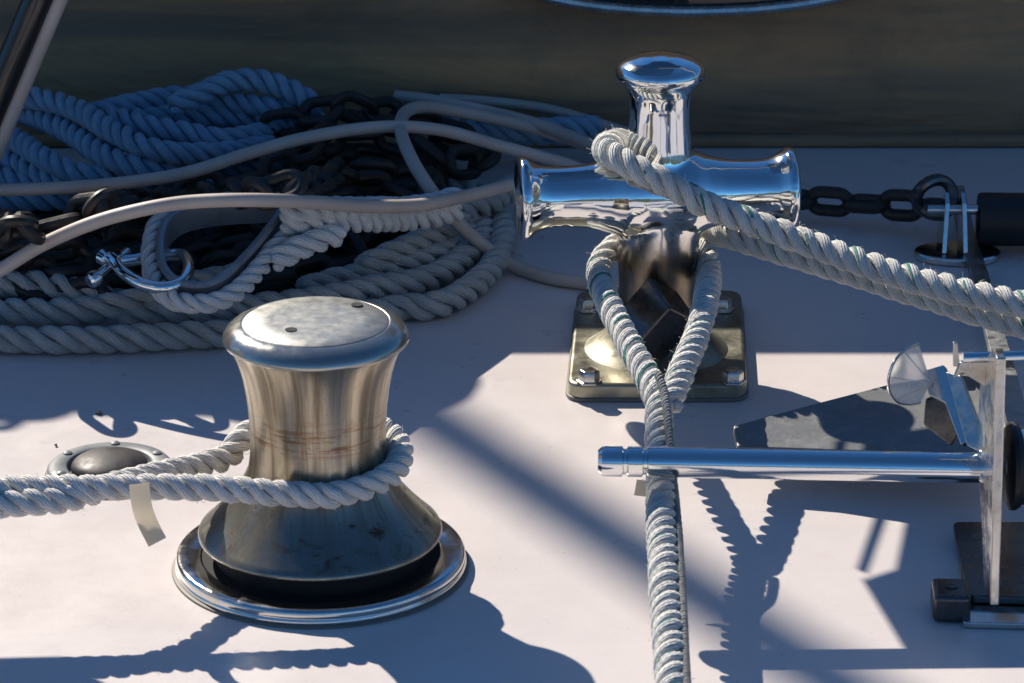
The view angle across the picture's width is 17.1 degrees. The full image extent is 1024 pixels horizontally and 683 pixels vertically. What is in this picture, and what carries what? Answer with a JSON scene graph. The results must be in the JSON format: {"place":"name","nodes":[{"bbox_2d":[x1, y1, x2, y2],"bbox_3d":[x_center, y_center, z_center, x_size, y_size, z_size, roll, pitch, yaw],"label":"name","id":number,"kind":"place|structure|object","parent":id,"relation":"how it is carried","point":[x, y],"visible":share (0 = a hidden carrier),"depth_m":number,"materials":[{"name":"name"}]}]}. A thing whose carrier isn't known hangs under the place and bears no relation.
{"place":"outdoors","nodes":[
{"label":"outdoors","id":0,"kind":"place"},
{"label":"sea","id":1,"kind":"structure","parent":0,"visible":0},
{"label":"hull","id":2,"kind":"structure","parent":1,"relation":"on","visible":0},
{"bbox_2d":[0,146,1023,682],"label":"deck","id":3,"kind":"structure","parent":2,"relation":"on","point":[808,580],"depth_m":2.45,"materials":[{"name":"white paint"}]},
{"bbox_2d":[0,0,67,161],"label":"rail tube","id":4,"kind":"object","parent":3,"relation":"on","point":[28,37],"visible":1,"depth_m":2.83,"materials":[{"name":"grey metal"}]},
{"bbox_2d":[45,441,168,476],"bbox_3d":[-0.298,0.090,2.518,0.096,0.016,0.096,0,21,0],"label":"foot switch","id":5,"kind":"object","parent":3,"relation":"on","point":[99,458],"visible":0.58,"depth_m":2.52,"materials":[{"name":"grey metal"}]},
{"bbox_2d":[0,144,455,300],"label":"rubber mat","id":6,"kind":"object","parent":3,"relation":"on","point":[184,239],"visible":0.03,"depth_m":3.07,"materials":[{"name":"black rubber"}]},
{"bbox_2d":[0,186,401,301],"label":"chain heap","id":7,"kind":"object","parent":6,"relation":"on","point":[19,230],"visible":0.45,"depth_m":2.83,"materials":[{"name":"black metal"}]},
{"bbox_2d":[0,178,513,277],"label":"hose","id":8,"kind":"object","parent":7,"relation":"on","point":[20,257],"visible":0.81,"depth_m":2.69,"materials":[{"name":"grey rubber"}]},
{"bbox_2d":[0,120,583,195],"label":"hose","id":9,"kind":"object","parent":7,"relation":"on","point":[253,152],"visible":0.81,"depth_m":2.94,"materials":[{"name":"grey rubber"}]},
{"bbox_2d":[0,68,604,211],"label":"rope heap","id":10,"kind":"object","parent":6,"relation":"on","point":[157,129],"visible":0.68,"depth_m":3.10,"materials":[{"name":"blue fabric"}]},
{"bbox_2d":[394,90,593,151],"bbox_3d":[0.025,-0.195,3.139,0.303,0.037,0.033,12,24,29],"label":"hose","id":11,"kind":"object","parent":10,"relation":"on","point":[564,134],"visible":0.48,"depth_m":3.15,"materials":[{"name":"grey rubber"}]},
{"bbox_2d":[440,93,627,129],"bbox_3d":[0.029,-0.216,3.223,0.205,0.024,0.030,8,22,20],"label":"hose","id":12,"kind":"object","parent":10,"relation":"on","point":[527,105],"visible":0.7,"depth_m":3.23,"materials":[{"name":"rubber"}]},
{"bbox_2d":[150,90,501,235],"bbox_3d":[-0.191,-0.157,2.961,0.246,0.137,0.485,8,22,21],"label":"chain heap","id":13,"kind":"object","parent":6,"relation":"on","point":[321,168],"visible":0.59,"depth_m":3.02,"materials":[{"name":"black metal"}]},
{"bbox_2d":[140,187,463,313],"bbox_3d":[-0.179,-0.098,2.805,0.308,0.072,0.128,-17,26,-38],"label":"eye splice","id":14,"kind":"object","parent":13,"relation":"on","point":[288,237],"visible":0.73,"depth_m":2.75,"materials":[{"name":"white fabric"}]},
{"bbox_2d":[85,248,194,293],"bbox_3d":[-0.298,-0.059,2.729,0.086,0.022,0.072,0,21,0],"label":"shackle","id":15,"kind":"object","parent":14,"relation":"attached to","point":[117,262],"visible":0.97,"depth_m":2.72,"materials":[{"name":"silver metal"}]},
{"bbox_2d":[0,175,515,354],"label":"rope coil","id":16,"kind":"object","parent":3,"relation":"on","point":[391,275],"visible":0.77,"depth_m":2.81,"materials":[{"name":"white fabric"}]},
{"bbox_2d":[172,296,469,628],"bbox_3d":[-0.133,0.070,2.332,0.207,0.183,0.207,0,21,0],"label":"capstan","id":17,"kind":"object","parent":3,"relation":"on","point":[316,372],"visible":0.91,"depth_m":2.29,"materials":[{"name":"silver metal"}]},
{"bbox_2d":[0,418,413,545],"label":"dock line","id":18,"kind":"object","parent":17,"relation":"attached to","point":[142,486],"visible":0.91,"depth_m":2.28,"materials":[{"name":"white fabric"}]},
{"bbox_2d":[394,101,618,289],"bbox_3d":[0.024,-0.143,3.005,0.256,0.111,0.324,0,21,0],"label":"hose","id":19,"kind":"object","parent":3,"relation":"on","point":[466,230],"visible":0.78,"depth_m":2.93,"materials":[{"name":"grey rubber"}]},
{"bbox_2d":[0,0,1023,145],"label":"cabin","id":20,"kind":"object","parent":3,"relation":"on","point":[864,72],"visible":0.85,"depth_m":3.26,"materials":[{"name":"wood"}]},
{"bbox_2d":[514,50,800,401],"bbox_3d":[0.114,-0.112,2.711,0.225,0.259,0.227,0,21,0],"label":"bollard","id":21,"kind":"object","parent":3,"relation":"on","point":[657,237],"visible":0.82,"depth_m":2.65,"materials":[{"name":"metal"}]},
{"bbox_2d":[585,234,723,682],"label":"spliced line","id":22,"kind":"object","parent":21,"relation":"attached to","point":[663,399],"visible":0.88,"depth_m":2.40,"materials":[{"name":"fabric"}]},
{"bbox_2d":[587,124,1023,339],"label":"mooring line","id":23,"kind":"object","parent":21,"relation":"attached to","point":[749,231],"visible":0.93,"depth_m":2.62,"materials":[{"name":"fabric"}]},
{"bbox_2d":[910,174,1000,265],"bbox_3d":[0.389,-0.107,2.971,0.077,0.067,0.065,0,21,0],"label":"shank bracket","id":24,"kind":"object","parent":3,"relation":"on","point":[942,251],"visible":1,"depth_m":2.97,"materials":[{"name":"silver metal"}]},
{"bbox_2d":[800,186,958,221],"bbox_3d":[0.283,-0.126,3.048,0.244,0.036,0.044,7,21,17],"label":"chain","id":25,"kind":"object","parent":24,"relation":"attached to","point":[860,203],"visible":0.56,"depth_m":3.04,"materials":[{"name":"black metal"}]},
{"bbox_2d":[976,192,1023,245],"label":"rubber sleeve","id":26,"kind":"object","parent":24,"relation":"attached to","point":[999,219],"visible":0.98,"depth_m":2.96,"materials":[{"name":"black rubber"}]},
{"bbox_2d":[930,522,1023,628],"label":"anchor chock","id":27,"kind":"object","parent":3,"relation":"on","point":[963,599],"visible":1,"depth_m":2.29,"materials":[{"name":"metal"}]},
{"bbox_2d":[597,185,1023,604],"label":"anchor","id":28,"kind":"object","parent":27,"relation":"on","point":[939,424],"visible":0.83,"depth_m":2.29,"materials":[{"name":"silver metal"}]},
{"bbox_2d":[1002,421,1023,510],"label":"anchor roller","id":29,"kind":"object","parent":27,"relation":"on","point":[1013,476],"visible":0.92,"depth_m":2.26,"materials":[{"name":"black rubber"}]}
]}

